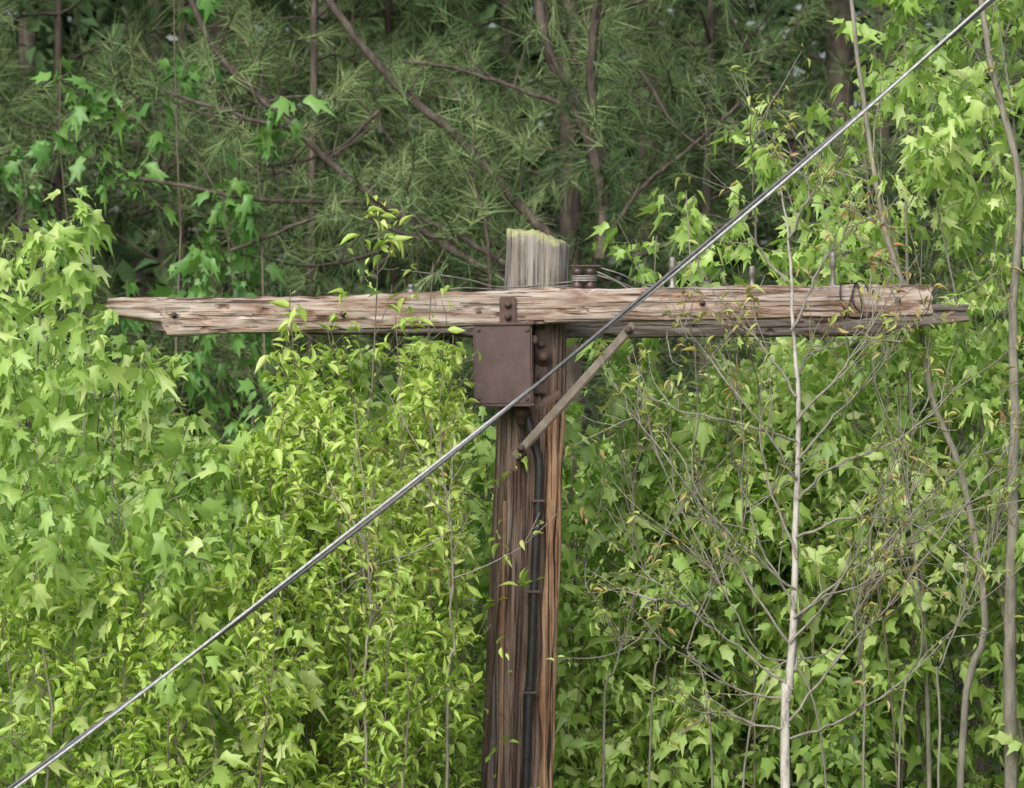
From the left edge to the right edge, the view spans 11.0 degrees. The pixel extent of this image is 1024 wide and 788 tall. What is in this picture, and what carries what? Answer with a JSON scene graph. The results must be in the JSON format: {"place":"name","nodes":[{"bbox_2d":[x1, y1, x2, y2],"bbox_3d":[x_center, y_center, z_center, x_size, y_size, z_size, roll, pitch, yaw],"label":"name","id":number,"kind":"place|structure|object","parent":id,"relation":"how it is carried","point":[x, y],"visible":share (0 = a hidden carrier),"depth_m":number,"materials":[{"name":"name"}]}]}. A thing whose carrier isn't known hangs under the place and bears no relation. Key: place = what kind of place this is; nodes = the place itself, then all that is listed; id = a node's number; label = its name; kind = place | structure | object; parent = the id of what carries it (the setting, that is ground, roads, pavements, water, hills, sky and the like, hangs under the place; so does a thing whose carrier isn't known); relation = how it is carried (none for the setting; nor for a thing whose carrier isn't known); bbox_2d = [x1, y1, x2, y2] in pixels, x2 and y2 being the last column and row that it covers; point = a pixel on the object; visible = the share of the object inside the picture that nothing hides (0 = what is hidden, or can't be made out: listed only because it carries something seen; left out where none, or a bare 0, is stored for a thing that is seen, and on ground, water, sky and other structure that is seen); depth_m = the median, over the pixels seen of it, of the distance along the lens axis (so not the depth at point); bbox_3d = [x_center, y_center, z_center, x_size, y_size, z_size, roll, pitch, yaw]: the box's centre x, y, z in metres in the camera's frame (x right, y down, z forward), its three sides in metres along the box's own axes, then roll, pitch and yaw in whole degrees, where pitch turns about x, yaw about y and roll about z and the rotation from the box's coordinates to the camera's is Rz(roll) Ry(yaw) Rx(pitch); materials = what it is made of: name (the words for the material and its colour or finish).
{"place":"outdoors","nodes":[
{"label":"outdoors","id":0,"kind":"place"},
{"bbox_2d":[7,0,994,787],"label":"overhead cable","id":1,"kind":"object","parent":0,"point":[663,280],"visible":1,"depth_m":17.49,"materials":[{"name":"metal"}]},
{"bbox_2d":[0,0,1021,423],"label":"sky","id":2,"kind":"structure","parent":0,"point":[169,37],"materials":[{"name":"white"}]},
{"bbox_2d":[360,583,1019,782],"bbox_3d":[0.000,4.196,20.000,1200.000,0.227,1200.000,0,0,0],"label":"ground","id":3,"kind":"structure","parent":0,"point":[599,659],"depth_m":73.61,"materials":[{"name":"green plant"}]},
{"bbox_2d":[0,0,281,615],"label":"tree","id":4,"kind":"object","parent":3,"relation":"on","point":[5,151],"visible":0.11,"depth_m":28.19,"materials":[{"name":"green plant"}]},
{"bbox_2d":[0,186,335,787],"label":"sweetgum sapling","id":5,"kind":"object","parent":3,"relation":"on","point":[42,558],"visible":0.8,"depth_m":18.98,"materials":[{"name":"green plant"}]},
{"bbox_2d":[0,0,335,623],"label":"maple tree","id":6,"kind":"object","parent":3,"relation":"on","point":[78,118],"visible":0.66,"depth_m":25.99,"materials":[{"name":"green plant"}]},
{"bbox_2d":[0,0,375,614],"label":"tree","id":7,"kind":"object","parent":3,"relation":"on","point":[57,14],"visible":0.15,"depth_m":28.74,"materials":[{"name":"green plant"}]},
{"bbox_2d":[0,0,487,675],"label":"pine tree","id":8,"kind":"object","parent":3,"relation":"on","point":[406,18],"visible":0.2,"depth_m":29.09,"materials":[{"name":"green plant"}]},
{"bbox_2d":[0,0,511,680],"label":"pine tree","id":9,"kind":"object","parent":3,"relation":"on","point":[180,156],"visible":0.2,"depth_m":28.58,"materials":[{"name":"green plant"}]},
{"bbox_2d":[0,192,546,787],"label":"cherry shrub","id":10,"kind":"object","parent":3,"relation":"on","point":[410,734],"visible":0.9,"depth_m":18.95,"materials":[{"name":"green plant"}]},
{"bbox_2d":[0,233,594,787],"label":"sweetgum thicket","id":11,"kind":"object","parent":3,"relation":"on","point":[140,429],"visible":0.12,"depth_m":20.87,"materials":[{"name":"green plant"}]},
{"bbox_2d":[31,0,604,747],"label":"pine tree","id":12,"kind":"object","parent":3,"relation":"on","point":[317,10],"visible":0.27,"depth_m":27.99,"materials":[{"name":"green plant"}]},
{"bbox_2d":[37,0,622,724],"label":"pine tree","id":13,"kind":"object","parent":3,"relation":"on","point":[253,50],"visible":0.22,"depth_m":28.45,"materials":[{"name":"green plant"}]},
{"bbox_2d":[124,0,816,761],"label":"pine tree","id":14,"kind":"object","parent":3,"relation":"on","point":[626,204],"visible":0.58,"depth_m":26.01,"materials":[{"name":"green plant"}]},
{"bbox_2d":[0,0,1023,787],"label":"distant forest","id":15,"kind":"object","parent":3,"relation":"on","point":[136,270],"visible":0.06,"depth_m":41.39,"materials":[{"name":"green plant"}]},
{"bbox_2d":[228,0,824,680],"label":"pine tree","id":16,"kind":"object","parent":3,"relation":"on","point":[508,38],"visible":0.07,"depth_m":31.93,"materials":[{"name":"green plant"}]},
{"bbox_2d":[105,228,968,787],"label":"utility pole","id":17,"kind":"object","parent":3,"relation":"on","point":[557,312],"visible":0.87,"depth_m":19.85,"materials":[{"name":"brown wood"}]},
{"bbox_2d":[472,297,536,423],"bbox_3d":[-0.027,-0.123,19.799,0.239,0.472,0.152,0,0,0],"label":"junction box","id":18,"kind":"object","parent":17,"relation":"attached to","point":[503,371],"visible":0.98,"depth_m":19.73,"materials":[{"name":"paint"}]},
{"bbox_2d":[283,323,1023,787],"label":"bare shrub","id":19,"kind":"object","parent":3,"relation":"on","point":[855,605],"visible":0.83,"depth_m":19.50,"materials":[{"name":"grey plant"}]},
{"bbox_2d":[404,0,973,752],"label":"pine tree","id":20,"kind":"object","parent":3,"relation":"on","point":[644,128],"visible":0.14,"depth_m":28.37,"materials":[{"name":"green plant"}]},
{"bbox_2d":[404,0,1023,763],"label":"pine tree","id":21,"kind":"object","parent":3,"relation":"on","point":[840,70],"visible":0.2,"depth_m":28.69,"materials":[{"name":"green plant"}]},
{"bbox_2d":[445,332,1023,787],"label":"maple thicket","id":22,"kind":"object","parent":3,"relation":"on","point":[837,692],"visible":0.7,"depth_m":20.55,"materials":[{"name":"green plant"}]},
{"bbox_2d":[545,44,1023,787],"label":"birch sapling","id":23,"kind":"object","parent":3,"relation":"on","point":[787,688],"visible":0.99,"depth_m":19.11,"materials":[{"name":"grey plant"}]},
{"bbox_2d":[564,0,1023,787],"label":"sweetgum tree","id":24,"kind":"object","parent":3,"relation":"on","point":[944,150],"visible":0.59,"depth_m":20.66,"materials":[{"name":"green plant"}]},
{"bbox_2d":[639,0,1023,785],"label":"tree","id":25,"kind":"object","parent":3,"relation":"on","point":[977,702],"visible":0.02,"depth_m":31.93,"materials":[{"name":"green plant"}]},
{"bbox_2d":[692,0,1023,682],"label":"tree","id":26,"kind":"object","parent":3,"relation":"on","point":[936,257],"visible":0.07,"depth_m":29.33,"materials":[{"name":"green plant"}]},
{"bbox_2d":[762,0,1023,787],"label":"gum sapling","id":27,"kind":"object","parent":3,"relation":"on","point":[1010,710],"visible":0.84,"depth_m":20.29,"materials":[{"name":"grey plant"}]}
]}

